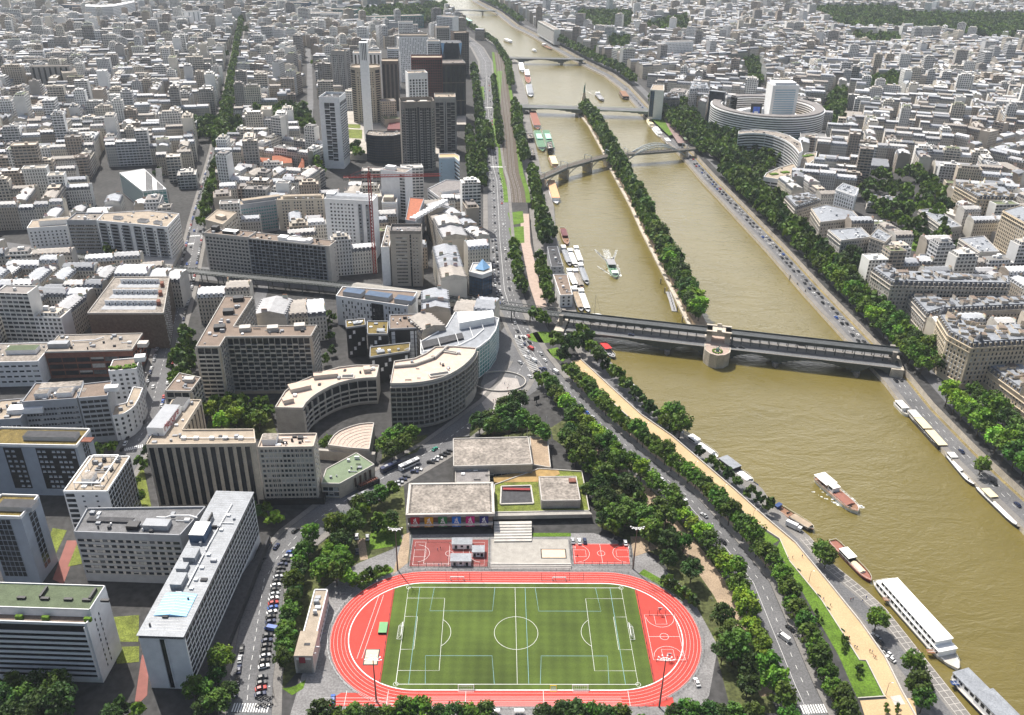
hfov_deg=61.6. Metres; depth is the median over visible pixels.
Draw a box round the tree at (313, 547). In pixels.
[299,537,317,555]
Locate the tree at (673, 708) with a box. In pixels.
[664,702,682,714]
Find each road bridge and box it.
[455,9,496,14]
[509,56,584,64]
[520,104,648,116]
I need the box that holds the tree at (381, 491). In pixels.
[374,483,390,502]
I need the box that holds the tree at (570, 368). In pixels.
[564,364,580,382]
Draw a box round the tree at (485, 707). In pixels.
[474,699,497,714]
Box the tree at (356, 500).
[349,493,366,509]
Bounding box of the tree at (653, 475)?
[642,467,660,491]
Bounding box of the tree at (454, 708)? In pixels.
[442,700,465,714]
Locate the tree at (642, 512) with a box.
[633,504,656,531]
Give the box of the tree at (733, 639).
[718,627,754,665]
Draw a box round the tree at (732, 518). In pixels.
[729,510,746,523]
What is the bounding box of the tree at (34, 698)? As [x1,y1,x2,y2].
[20,685,54,713]
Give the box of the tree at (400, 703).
[390,694,418,714]
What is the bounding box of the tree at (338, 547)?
[332,543,349,555]
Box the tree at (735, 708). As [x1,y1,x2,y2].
[726,700,745,714]
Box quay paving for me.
[800,537,968,714]
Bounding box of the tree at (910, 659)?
[899,647,927,672]
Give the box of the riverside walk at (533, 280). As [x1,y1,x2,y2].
[521,214,547,306]
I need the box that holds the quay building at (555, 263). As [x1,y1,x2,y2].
[547,246,562,276]
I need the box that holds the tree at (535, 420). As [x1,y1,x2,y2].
[524,414,542,436]
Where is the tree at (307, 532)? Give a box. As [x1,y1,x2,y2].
[300,522,319,541]
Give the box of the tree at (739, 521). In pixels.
[732,513,755,540]
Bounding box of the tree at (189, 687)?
[180,674,204,700]
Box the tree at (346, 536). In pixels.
[330,528,353,546]
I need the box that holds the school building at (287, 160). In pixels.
[244,155,304,167]
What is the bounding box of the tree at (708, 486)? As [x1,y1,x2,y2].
[702,482,717,502]
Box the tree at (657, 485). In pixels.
[651,478,667,497]
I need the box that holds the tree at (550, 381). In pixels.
[543,375,559,397]
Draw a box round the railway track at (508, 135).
[496,53,520,199]
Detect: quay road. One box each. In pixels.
[501,310,827,714]
[591,362,952,714]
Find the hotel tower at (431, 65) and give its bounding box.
[411,54,442,108]
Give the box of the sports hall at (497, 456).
[453,436,532,481]
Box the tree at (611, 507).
[600,502,621,518]
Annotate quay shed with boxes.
[527,133,532,142]
[529,149,535,159]
[547,141,552,152]
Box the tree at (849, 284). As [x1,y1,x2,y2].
[843,279,863,303]
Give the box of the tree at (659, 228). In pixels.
[653,221,670,235]
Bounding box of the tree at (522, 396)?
[507,389,529,404]
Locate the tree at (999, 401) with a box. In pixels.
[987,395,1014,415]
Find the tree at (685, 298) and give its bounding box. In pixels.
[682,291,694,304]
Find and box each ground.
[0,0,1023,714]
[207,404,775,712]
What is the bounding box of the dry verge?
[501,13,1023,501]
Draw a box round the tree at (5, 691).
[0,681,13,704]
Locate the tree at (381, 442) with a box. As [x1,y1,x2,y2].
[374,436,391,456]
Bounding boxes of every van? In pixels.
[264,624,277,631]
[777,631,790,642]
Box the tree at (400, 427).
[393,422,405,433]
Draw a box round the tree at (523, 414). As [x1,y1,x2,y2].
[512,408,530,434]
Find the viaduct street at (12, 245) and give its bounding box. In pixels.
[7,242,501,306]
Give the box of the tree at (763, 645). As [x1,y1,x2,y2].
[750,635,773,663]
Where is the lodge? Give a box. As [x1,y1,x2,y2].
[294,589,329,672]
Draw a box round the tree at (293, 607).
[278,599,303,618]
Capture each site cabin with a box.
[450,553,471,565]
[451,537,472,548]
[472,545,484,556]
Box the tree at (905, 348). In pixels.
[900,336,920,363]
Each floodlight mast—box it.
[364,655,381,700]
[388,527,402,570]
[630,526,644,568]
[657,654,674,707]
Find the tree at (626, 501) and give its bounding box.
[617,496,638,521]
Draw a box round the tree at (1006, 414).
[994,407,1021,426]
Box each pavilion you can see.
[321,452,374,497]
[387,122,399,130]
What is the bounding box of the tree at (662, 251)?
[660,243,674,253]
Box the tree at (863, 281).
[853,278,867,285]
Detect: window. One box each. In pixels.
[105,218,183,253]
[168,282,174,319]
[208,247,226,270]
[264,463,320,496]
[358,89,375,121]
[383,462,400,470]
[397,268,418,282]
[401,44,426,77]
[401,459,419,468]
[671,43,692,53]
[772,112,791,113]
[773,103,793,104]
[774,96,794,97]
[775,94,794,95]
[828,233,868,251]
[870,273,1006,296]
[930,321,1023,381]
[952,189,968,201]
[985,314,1018,324]
[994,213,1015,252]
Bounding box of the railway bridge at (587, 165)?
[537,143,697,188]
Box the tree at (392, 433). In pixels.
[381,427,399,440]
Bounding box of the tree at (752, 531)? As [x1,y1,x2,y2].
[739,519,767,542]
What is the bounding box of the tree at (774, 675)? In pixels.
[759,664,790,693]
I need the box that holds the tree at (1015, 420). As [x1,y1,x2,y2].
[1004,415,1023,429]
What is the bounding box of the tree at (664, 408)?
[657,401,675,425]
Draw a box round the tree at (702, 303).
[689,295,709,320]
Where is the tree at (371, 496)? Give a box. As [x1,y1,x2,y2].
[363,490,378,505]
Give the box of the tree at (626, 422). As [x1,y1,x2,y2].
[622,419,632,436]
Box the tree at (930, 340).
[920,334,936,351]
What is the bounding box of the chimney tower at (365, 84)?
[358,41,372,140]
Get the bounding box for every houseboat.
[600,342,614,358]
[686,434,718,457]
[718,455,753,481]
[774,502,813,531]
[829,538,871,582]
[893,400,908,416]
[907,410,947,449]
[945,452,973,485]
[975,485,1019,528]
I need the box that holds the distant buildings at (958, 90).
[0,0,1023,342]
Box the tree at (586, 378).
[579,375,596,395]
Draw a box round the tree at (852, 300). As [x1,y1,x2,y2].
[848,292,863,311]
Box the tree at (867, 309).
[863,305,876,324]
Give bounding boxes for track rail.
[327,568,703,708]
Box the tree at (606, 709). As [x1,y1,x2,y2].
[599,702,616,714]
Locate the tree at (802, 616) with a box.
[793,609,817,636]
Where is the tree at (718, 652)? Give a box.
[710,638,734,664]
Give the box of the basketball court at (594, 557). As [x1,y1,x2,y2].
[573,544,629,563]
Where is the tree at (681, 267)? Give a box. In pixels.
[672,262,691,273]
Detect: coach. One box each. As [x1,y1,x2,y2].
[347,489,369,504]
[380,459,401,473]
[398,457,419,470]
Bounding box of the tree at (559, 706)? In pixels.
[551,699,572,714]
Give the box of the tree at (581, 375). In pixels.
[574,371,589,391]
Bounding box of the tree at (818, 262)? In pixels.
[812,254,830,274]
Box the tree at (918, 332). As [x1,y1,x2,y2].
[906,328,924,336]
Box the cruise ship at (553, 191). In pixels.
[547,180,559,204]
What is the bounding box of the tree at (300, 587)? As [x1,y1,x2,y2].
[284,582,303,600]
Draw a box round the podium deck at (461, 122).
[347,111,465,159]
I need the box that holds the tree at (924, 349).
[906,343,931,369]
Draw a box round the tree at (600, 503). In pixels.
[593,496,609,511]
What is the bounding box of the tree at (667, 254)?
[662,250,680,259]
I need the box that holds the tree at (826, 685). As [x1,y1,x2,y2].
[820,675,841,698]
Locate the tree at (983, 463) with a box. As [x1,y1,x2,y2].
[973,455,992,474]
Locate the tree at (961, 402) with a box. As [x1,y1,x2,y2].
[952,395,976,420]
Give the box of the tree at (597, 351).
[590,345,606,362]
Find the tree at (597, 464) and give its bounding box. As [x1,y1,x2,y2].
[592,461,605,475]
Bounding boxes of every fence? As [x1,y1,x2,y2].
[379,588,393,681]
[408,534,489,567]
[569,540,632,564]
[635,588,654,680]
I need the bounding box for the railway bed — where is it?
[494,52,525,202]
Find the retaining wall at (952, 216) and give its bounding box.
[947,209,996,243]
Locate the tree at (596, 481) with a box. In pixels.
[588,474,609,494]
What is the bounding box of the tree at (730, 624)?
[712,617,748,650]
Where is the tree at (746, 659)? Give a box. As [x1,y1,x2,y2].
[736,648,758,674]
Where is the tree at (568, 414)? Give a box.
[564,406,580,423]
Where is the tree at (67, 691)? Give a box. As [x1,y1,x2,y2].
[42,681,77,714]
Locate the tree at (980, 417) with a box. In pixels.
[967,407,996,436]
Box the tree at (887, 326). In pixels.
[881,319,897,343]
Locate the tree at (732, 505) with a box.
[719,497,742,525]
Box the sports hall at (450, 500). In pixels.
[406,482,494,529]
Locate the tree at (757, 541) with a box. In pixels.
[748,537,765,556]
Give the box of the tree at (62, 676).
[40,668,74,699]
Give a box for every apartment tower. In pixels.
[319,91,349,168]
[330,48,351,91]
[350,64,381,122]
[353,50,382,98]
[381,58,399,110]
[381,225,391,285]
[387,47,399,83]
[390,224,423,285]
[398,21,412,32]
[399,33,427,81]
[399,97,435,170]
[405,70,427,96]
[427,39,439,54]
[434,93,456,153]
[435,26,449,54]
[437,15,458,39]
[440,40,461,59]
[442,59,465,115]
[451,31,468,74]
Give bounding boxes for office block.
[0,398,43,426]
[0,427,95,495]
[0,494,57,582]
[22,380,85,427]
[44,333,149,377]
[63,454,141,529]
[67,212,104,252]
[78,381,119,442]
[120,168,168,202]
[204,225,255,274]
[205,209,238,229]
[258,433,325,504]
[324,191,380,257]
[380,164,412,219]
[382,195,398,223]
[405,197,447,237]
[428,180,459,199]
[439,153,459,182]
[469,259,491,296]
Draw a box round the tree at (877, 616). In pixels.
[866,606,890,630]
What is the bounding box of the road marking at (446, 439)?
[124,19,1023,714]
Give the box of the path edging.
[571,361,883,694]
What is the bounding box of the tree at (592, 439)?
[588,436,598,449]
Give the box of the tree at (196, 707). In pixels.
[190,693,215,714]
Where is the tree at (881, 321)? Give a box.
[875,314,894,338]
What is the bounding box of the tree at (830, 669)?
[817,660,839,681]
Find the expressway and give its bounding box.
[474,1,1023,520]
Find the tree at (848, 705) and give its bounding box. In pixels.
[831,695,862,714]
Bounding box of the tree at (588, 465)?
[581,459,596,476]
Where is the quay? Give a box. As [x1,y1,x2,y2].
[471,0,1023,714]
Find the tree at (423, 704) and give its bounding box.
[406,694,432,714]
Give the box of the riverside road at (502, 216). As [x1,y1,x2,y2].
[469,37,522,306]
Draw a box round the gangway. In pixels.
[926,649,935,653]
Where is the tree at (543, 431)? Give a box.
[532,421,551,440]
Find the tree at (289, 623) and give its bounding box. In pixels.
[276,619,295,630]
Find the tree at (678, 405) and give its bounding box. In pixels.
[667,400,684,418]
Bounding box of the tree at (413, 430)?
[404,424,420,442]
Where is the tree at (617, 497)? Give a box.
[613,493,626,506]
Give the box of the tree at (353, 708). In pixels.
[342,701,363,714]
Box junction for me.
[481,317,550,409]
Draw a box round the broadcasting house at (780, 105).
[706,80,824,139]
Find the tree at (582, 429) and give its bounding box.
[574,423,591,437]
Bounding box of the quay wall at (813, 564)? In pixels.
[581,359,915,714]
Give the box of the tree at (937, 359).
[931,352,946,368]
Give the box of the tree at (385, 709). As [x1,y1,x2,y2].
[376,703,395,714]
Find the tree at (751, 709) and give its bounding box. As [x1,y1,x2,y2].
[742,700,765,714]
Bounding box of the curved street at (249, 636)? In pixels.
[226,403,483,714]
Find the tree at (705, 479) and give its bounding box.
[695,475,713,496]
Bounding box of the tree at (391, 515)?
[383,509,398,523]
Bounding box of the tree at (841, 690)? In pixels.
[827,681,857,705]
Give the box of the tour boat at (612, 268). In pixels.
[606,259,618,278]
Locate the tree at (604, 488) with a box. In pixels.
[591,484,616,502]
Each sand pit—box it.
[363,649,379,664]
[541,549,566,558]
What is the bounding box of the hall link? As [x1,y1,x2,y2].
[455,469,490,481]
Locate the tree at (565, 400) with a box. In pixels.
[557,392,576,408]
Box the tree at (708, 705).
[700,699,721,714]
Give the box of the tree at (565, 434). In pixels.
[557,427,576,452]
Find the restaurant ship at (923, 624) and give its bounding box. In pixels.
[873,578,959,669]
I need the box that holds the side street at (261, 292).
[254,49,312,308]
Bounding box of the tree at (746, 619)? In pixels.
[739,614,761,635]
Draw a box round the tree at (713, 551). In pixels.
[706,544,726,563]
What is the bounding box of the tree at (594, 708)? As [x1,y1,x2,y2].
[579,699,601,714]
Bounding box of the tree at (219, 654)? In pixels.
[206,642,235,669]
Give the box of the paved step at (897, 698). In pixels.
[890,695,904,704]
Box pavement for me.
[113,22,836,714]
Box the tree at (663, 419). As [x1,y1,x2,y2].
[658,413,671,429]
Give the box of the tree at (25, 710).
[15,702,44,714]
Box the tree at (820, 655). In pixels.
[807,642,833,673]
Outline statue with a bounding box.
[582,83,585,100]
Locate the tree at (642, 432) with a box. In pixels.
[635,426,652,447]
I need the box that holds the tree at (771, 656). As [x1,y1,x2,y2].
[754,649,784,675]
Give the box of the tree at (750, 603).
[735,592,762,616]
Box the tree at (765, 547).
[754,541,778,566]
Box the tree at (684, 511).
[676,506,694,524]
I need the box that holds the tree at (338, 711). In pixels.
[330,704,345,714]
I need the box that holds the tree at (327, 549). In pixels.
[320,542,335,559]
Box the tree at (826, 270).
[822,263,841,285]
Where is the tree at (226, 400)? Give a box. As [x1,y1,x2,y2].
[219,395,238,409]
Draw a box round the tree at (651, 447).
[648,439,662,458]
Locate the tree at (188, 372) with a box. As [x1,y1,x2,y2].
[182,369,195,375]
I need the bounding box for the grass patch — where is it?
[282,524,684,694]
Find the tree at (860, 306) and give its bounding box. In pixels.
[856,298,876,320]
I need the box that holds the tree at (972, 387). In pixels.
[965,381,983,395]
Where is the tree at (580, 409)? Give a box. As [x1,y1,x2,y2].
[571,407,583,422]
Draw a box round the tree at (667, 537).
[656,528,679,548]
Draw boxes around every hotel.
[136,491,270,689]
[146,397,263,506]
[366,130,401,162]
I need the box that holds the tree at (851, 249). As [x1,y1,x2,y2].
[842,244,863,263]
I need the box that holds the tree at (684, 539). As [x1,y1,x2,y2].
[677,532,692,554]
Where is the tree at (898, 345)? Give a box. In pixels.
[896,341,908,358]
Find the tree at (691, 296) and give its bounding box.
[686,294,696,314]
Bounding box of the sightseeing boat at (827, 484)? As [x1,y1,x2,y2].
[813,472,858,513]
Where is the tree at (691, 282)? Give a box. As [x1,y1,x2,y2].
[682,280,699,289]
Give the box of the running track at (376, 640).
[330,571,700,705]
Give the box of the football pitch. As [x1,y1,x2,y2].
[380,583,653,689]
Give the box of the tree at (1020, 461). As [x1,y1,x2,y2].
[1012,454,1023,478]
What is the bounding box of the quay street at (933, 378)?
[481,0,1023,476]
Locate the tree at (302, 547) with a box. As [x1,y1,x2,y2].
[292,540,313,554]
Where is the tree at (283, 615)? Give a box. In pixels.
[278,609,296,622]
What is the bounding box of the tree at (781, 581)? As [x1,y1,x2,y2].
[776,574,796,594]
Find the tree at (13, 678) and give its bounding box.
[2,669,25,688]
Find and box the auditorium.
[328,422,374,453]
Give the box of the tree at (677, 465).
[673,457,687,476]
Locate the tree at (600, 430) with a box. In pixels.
[592,426,605,437]
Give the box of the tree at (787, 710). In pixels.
[777,703,801,714]
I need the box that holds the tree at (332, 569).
[324,561,346,585]
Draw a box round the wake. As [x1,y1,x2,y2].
[587,90,863,509]
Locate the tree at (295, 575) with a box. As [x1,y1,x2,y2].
[281,568,304,588]
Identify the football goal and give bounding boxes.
[458,684,473,687]
[550,685,556,691]
[572,684,587,691]
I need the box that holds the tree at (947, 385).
[938,379,961,405]
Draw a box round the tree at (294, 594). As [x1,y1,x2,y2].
[283,587,301,605]
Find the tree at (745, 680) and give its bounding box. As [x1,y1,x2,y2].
[736,669,761,697]
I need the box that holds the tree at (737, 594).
[731,584,757,603]
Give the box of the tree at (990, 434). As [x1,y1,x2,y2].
[983,424,1010,453]
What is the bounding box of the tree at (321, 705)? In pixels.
[305,698,336,714]
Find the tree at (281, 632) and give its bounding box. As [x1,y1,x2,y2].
[273,624,297,645]
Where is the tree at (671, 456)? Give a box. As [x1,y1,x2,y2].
[664,451,681,470]
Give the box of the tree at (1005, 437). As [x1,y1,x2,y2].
[992,428,1016,461]
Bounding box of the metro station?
[351,282,420,298]
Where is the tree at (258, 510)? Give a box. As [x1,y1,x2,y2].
[255,502,262,516]
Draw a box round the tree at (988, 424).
[977,421,996,443]
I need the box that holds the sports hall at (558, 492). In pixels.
[538,476,580,508]
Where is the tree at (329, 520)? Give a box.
[322,511,344,533]
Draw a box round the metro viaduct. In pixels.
[77,253,561,325]
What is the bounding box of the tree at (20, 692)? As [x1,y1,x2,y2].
[7,681,35,705]
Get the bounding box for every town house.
[0,148,5,154]
[0,200,22,230]
[0,248,9,266]
[0,266,12,278]
[0,278,14,287]
[0,314,7,340]
[5,257,39,274]
[6,263,23,278]
[11,183,40,200]
[11,276,40,285]
[13,191,32,203]
[18,186,38,202]
[24,265,53,285]
[32,246,78,261]
[35,283,70,306]
[39,253,65,268]
[39,290,49,306]
[41,188,61,200]
[43,205,65,218]
[45,281,62,286]
[49,265,78,283]
[51,154,76,165]
[55,293,89,333]
[62,260,98,279]
[63,277,86,287]
[66,181,95,209]
[67,175,89,183]
[67,284,96,309]
[84,276,108,298]
[85,251,113,266]
[87,204,114,212]
[92,263,116,282]
[95,264,101,273]
[104,191,125,211]
[114,250,144,266]
[114,261,155,276]
[140,260,165,267]
[148,266,173,275]
[168,266,191,307]
[179,139,190,148]
[197,285,225,323]
[219,181,237,198]
[225,277,255,308]
[229,173,254,184]
[236,161,256,171]
[241,214,262,232]
[244,166,263,176]
[256,294,292,325]
[267,190,288,217]
[287,227,316,237]
[288,210,301,228]
[288,299,308,324]
[289,125,300,137]
[298,167,320,189]
[306,298,328,340]
[307,216,326,238]
[319,188,339,197]
[347,184,359,190]
[351,242,377,274]
[378,209,396,225]
[379,215,387,226]
[408,309,445,356]
[421,285,449,303]
[421,297,450,326]
[423,240,427,268]
[424,199,439,222]
[426,199,451,236]
[429,212,443,244]
[433,212,461,245]
[433,242,459,282]
[435,252,461,286]
[437,258,462,284]
[438,223,467,262]
[438,263,466,306]
[440,194,455,208]
[443,204,461,218]
[453,296,475,313]
[454,193,459,210]
[459,216,475,227]
[464,223,478,239]
[464,238,489,276]
[470,227,489,245]
[474,295,499,326]
[662,92,679,114]
[687,82,709,108]
[777,174,793,190]
[783,191,821,221]
[790,166,819,180]
[791,170,804,186]
[798,136,809,154]
[802,174,819,192]
[804,161,827,169]
[809,204,857,238]
[815,189,835,205]
[827,227,869,255]
[833,172,856,189]
[833,183,858,210]
[844,214,873,234]
[850,152,857,164]
[865,194,897,211]
[866,227,892,253]
[868,263,1010,311]
[869,158,888,174]
[889,229,913,246]
[903,257,918,270]
[904,292,1023,332]
[912,254,933,266]
[915,233,952,255]
[917,208,961,239]
[918,264,951,272]
[923,314,937,335]
[929,159,969,174]
[929,306,1023,388]
[951,182,1015,215]
[954,203,980,232]
[954,310,985,324]
[956,235,999,257]
[956,245,977,255]
[961,214,996,239]
[974,266,996,273]
[976,162,1002,171]
[983,363,1023,417]
[986,315,1016,324]
[990,213,1000,230]
[993,205,1023,253]
[997,131,1015,142]
[998,264,1023,276]
[1007,274,1023,295]
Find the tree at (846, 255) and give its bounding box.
[839,251,851,262]
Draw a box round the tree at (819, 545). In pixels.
[810,538,830,562]
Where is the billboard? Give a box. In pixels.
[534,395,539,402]
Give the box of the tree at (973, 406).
[960,401,984,428]
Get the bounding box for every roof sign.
[165,409,178,427]
[207,512,212,521]
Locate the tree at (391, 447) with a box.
[382,440,400,460]
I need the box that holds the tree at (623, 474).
[617,472,634,479]
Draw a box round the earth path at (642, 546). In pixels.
[357,533,657,573]
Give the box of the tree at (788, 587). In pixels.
[778,578,802,597]
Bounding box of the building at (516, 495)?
[493,468,591,519]
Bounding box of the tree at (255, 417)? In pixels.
[249,409,268,430]
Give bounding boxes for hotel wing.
[74,506,205,582]
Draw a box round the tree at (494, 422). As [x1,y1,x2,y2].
[481,415,502,436]
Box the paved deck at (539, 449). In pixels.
[529,436,550,469]
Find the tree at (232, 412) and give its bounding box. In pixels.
[224,405,244,428]
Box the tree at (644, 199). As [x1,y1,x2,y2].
[638,195,655,207]
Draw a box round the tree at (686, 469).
[680,461,697,482]
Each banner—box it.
[410,517,419,526]
[424,517,432,526]
[438,517,446,526]
[452,517,460,526]
[466,516,474,525]
[480,516,487,525]
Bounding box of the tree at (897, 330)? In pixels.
[886,324,904,341]
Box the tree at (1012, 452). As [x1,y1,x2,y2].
[1001,438,1023,469]
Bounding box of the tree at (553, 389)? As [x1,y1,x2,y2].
[547,384,563,403]
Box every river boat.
[518,61,523,72]
[524,69,530,83]
[526,84,533,96]
[529,110,540,129]
[533,130,545,151]
[541,43,551,49]
[542,130,553,152]
[548,156,557,168]
[595,92,603,101]
[619,91,628,99]
[646,119,653,127]
[652,127,661,137]
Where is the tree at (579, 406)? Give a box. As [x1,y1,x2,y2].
[571,403,586,413]
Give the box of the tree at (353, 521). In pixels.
[341,508,366,539]
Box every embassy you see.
[275,365,380,432]
[390,345,478,427]
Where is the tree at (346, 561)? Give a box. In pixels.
[329,549,355,571]
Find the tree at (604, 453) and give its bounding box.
[599,447,611,462]
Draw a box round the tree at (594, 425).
[587,420,601,435]
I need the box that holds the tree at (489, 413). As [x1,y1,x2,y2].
[482,408,499,426]
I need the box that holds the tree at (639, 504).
[636,501,650,516]
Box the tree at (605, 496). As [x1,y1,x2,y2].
[594,490,614,502]
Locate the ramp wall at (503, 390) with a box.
[476,371,525,391]
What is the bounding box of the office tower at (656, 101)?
[648,84,663,119]
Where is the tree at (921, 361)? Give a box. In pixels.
[913,354,934,374]
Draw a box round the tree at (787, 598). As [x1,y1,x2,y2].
[781,594,803,613]
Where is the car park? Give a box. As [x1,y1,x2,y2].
[663,115,688,142]
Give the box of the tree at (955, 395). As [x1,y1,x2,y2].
[947,388,970,413]
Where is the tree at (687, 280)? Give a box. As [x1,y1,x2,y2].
[677,277,698,294]
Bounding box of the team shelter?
[514,709,523,714]
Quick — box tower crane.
[343,167,440,273]
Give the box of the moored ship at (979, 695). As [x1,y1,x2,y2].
[951,667,1019,714]
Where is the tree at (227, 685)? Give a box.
[220,680,238,698]
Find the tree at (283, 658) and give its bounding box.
[272,645,293,669]
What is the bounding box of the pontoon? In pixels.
[666,289,676,310]
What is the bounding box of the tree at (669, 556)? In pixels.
[659,548,678,569]
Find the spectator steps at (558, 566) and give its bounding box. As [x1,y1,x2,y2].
[491,563,570,569]
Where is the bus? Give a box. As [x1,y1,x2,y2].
[357,476,379,490]
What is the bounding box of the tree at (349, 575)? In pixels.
[339,567,358,585]
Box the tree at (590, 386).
[585,380,598,397]
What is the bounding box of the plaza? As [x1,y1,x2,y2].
[482,377,520,413]
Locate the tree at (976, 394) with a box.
[969,388,986,402]
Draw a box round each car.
[235,676,239,685]
[236,664,241,673]
[237,654,242,663]
[239,644,244,652]
[254,690,265,697]
[255,679,266,685]
[255,685,266,691]
[256,674,267,680]
[258,658,269,663]
[258,663,269,669]
[259,652,270,658]
[260,647,270,653]
[261,637,272,642]
[261,642,271,647]
[262,632,272,637]
[265,614,275,619]
[265,618,275,623]
[266,609,276,614]
[267,604,277,609]
[268,595,278,600]
[268,600,278,605]
[269,591,279,596]
[270,582,280,587]
[270,586,280,591]
[272,543,279,549]
[272,578,281,582]
[273,574,282,578]
[274,570,283,574]
[275,565,285,570]
[278,562,287,565]
[280,558,289,561]
[282,554,291,557]
[291,527,299,533]
[693,677,700,686]
[785,624,795,632]
[870,632,881,638]
[874,637,884,644]
[882,650,893,656]
[886,654,895,662]
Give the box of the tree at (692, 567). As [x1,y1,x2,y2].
[680,555,704,583]
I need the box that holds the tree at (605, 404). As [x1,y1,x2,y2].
[598,397,615,415]
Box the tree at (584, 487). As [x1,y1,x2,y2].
[579,482,595,498]
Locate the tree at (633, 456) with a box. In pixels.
[622,450,640,473]
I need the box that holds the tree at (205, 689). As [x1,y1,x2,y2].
[195,676,218,695]
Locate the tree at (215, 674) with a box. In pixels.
[206,663,226,683]
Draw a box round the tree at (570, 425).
[559,422,577,431]
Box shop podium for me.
[144,244,184,266]
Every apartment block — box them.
[0,167,24,185]
[0,175,12,201]
[0,285,42,342]
[0,582,121,682]
[1,63,27,84]
[4,246,33,262]
[6,146,14,167]
[10,141,41,169]
[13,91,33,118]
[21,164,49,196]
[27,217,71,248]
[34,305,76,341]
[42,97,59,115]
[45,183,69,210]
[47,171,70,209]
[64,134,82,155]
[66,119,72,128]
[81,132,94,141]
[87,276,175,347]
[92,86,107,102]
[94,103,113,115]
[97,210,184,257]
[103,112,121,138]
[108,353,146,403]
[112,386,147,440]
[115,138,140,166]
[143,194,163,210]
[158,109,182,127]
[158,202,173,212]
[164,372,205,416]
[181,111,197,150]
[195,295,322,402]
[213,189,231,210]
[215,148,234,182]
[216,134,230,147]
[219,199,242,229]
[237,182,248,199]
[240,194,280,232]
[242,138,259,167]
[243,132,255,137]
[243,185,269,198]
[244,83,261,104]
[245,109,263,127]
[248,232,338,282]
[249,176,272,187]
[260,159,282,169]
[261,105,272,116]
[265,133,281,148]
[270,184,295,193]
[271,114,286,144]
[275,110,289,136]
[277,194,325,230]
[282,104,293,120]
[289,218,307,228]
[299,178,318,193]
[301,165,325,189]
[306,145,324,165]
[330,231,352,275]
[336,286,417,328]
[346,318,367,357]
[360,182,379,192]
[361,167,382,185]
[367,321,389,363]
[370,192,381,209]
[370,342,410,382]
[379,98,396,123]
[379,226,385,245]
[389,314,416,357]
[400,164,423,197]
[460,176,480,227]
[462,198,478,227]
[736,129,802,167]
[763,151,816,191]
[799,132,825,137]
[807,185,826,193]
[856,146,873,182]
[858,253,888,282]
[872,220,884,232]
[881,245,906,268]
[883,227,900,232]
[887,241,911,257]
[898,104,911,126]
[926,237,955,265]
[936,160,959,183]
[943,179,953,185]
[945,247,978,273]
[953,163,981,180]
[977,128,998,149]
[982,253,1013,271]
[985,200,1019,215]
[1005,236,1023,265]
[1020,172,1023,187]
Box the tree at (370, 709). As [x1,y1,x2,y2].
[358,702,381,714]
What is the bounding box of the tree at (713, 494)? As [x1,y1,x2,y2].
[708,485,728,509]
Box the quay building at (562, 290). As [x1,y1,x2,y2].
[553,274,572,306]
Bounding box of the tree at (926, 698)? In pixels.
[911,683,938,713]
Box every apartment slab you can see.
[24,57,66,64]
[29,64,71,84]
[58,3,80,9]
[61,68,76,80]
[85,0,135,17]
[135,4,158,10]
[153,13,162,18]
[171,16,191,23]
[183,10,201,22]
[196,3,240,8]
[263,0,311,6]
[310,11,341,18]
[329,8,359,13]
[366,14,423,27]
[537,21,560,44]
[661,40,693,53]
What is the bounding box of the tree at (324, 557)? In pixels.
[312,554,330,572]
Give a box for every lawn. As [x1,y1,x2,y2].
[50,470,150,663]
[348,124,361,138]
[473,52,530,242]
[529,331,564,360]
[561,366,882,697]
[652,117,916,250]
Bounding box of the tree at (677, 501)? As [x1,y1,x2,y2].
[666,491,687,508]
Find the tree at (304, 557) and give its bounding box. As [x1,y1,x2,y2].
[291,551,308,568]
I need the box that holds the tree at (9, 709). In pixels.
[0,698,21,714]
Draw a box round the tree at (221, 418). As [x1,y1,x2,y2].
[212,410,230,428]
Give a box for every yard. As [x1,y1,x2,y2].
[290,533,715,714]
[491,539,569,562]
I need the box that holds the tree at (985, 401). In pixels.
[979,389,1003,409]
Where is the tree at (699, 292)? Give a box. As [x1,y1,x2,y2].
[692,289,705,296]
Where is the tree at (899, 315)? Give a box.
[890,310,909,323]
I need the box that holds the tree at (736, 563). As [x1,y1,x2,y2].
[721,555,747,577]
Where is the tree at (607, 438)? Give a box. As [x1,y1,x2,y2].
[599,429,617,447]
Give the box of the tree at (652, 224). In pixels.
[648,219,662,232]
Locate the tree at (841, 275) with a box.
[829,269,849,292]
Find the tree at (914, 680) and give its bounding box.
[903,669,934,702]
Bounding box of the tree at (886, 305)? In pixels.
[877,300,895,312]
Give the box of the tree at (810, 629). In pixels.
[797,621,823,649]
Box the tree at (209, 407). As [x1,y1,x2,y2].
[202,400,217,421]
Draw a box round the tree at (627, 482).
[617,474,640,495]
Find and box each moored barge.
[560,228,568,245]
[560,245,571,266]
[566,268,577,285]
[567,248,577,267]
[571,286,583,311]
[572,268,583,287]
[573,246,582,261]
[577,262,588,284]
[578,288,589,312]
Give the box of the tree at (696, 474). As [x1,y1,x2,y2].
[686,468,705,488]
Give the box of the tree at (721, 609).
[709,601,735,625]
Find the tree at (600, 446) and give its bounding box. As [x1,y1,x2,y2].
[594,433,603,452]
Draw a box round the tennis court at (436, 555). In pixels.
[409,539,487,565]
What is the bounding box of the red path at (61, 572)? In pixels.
[53,540,147,701]
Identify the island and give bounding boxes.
[579,113,707,325]
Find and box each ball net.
[541,574,583,580]
[649,610,673,615]
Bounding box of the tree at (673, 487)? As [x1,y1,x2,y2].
[659,482,681,502]
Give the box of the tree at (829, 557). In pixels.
[818,546,838,568]

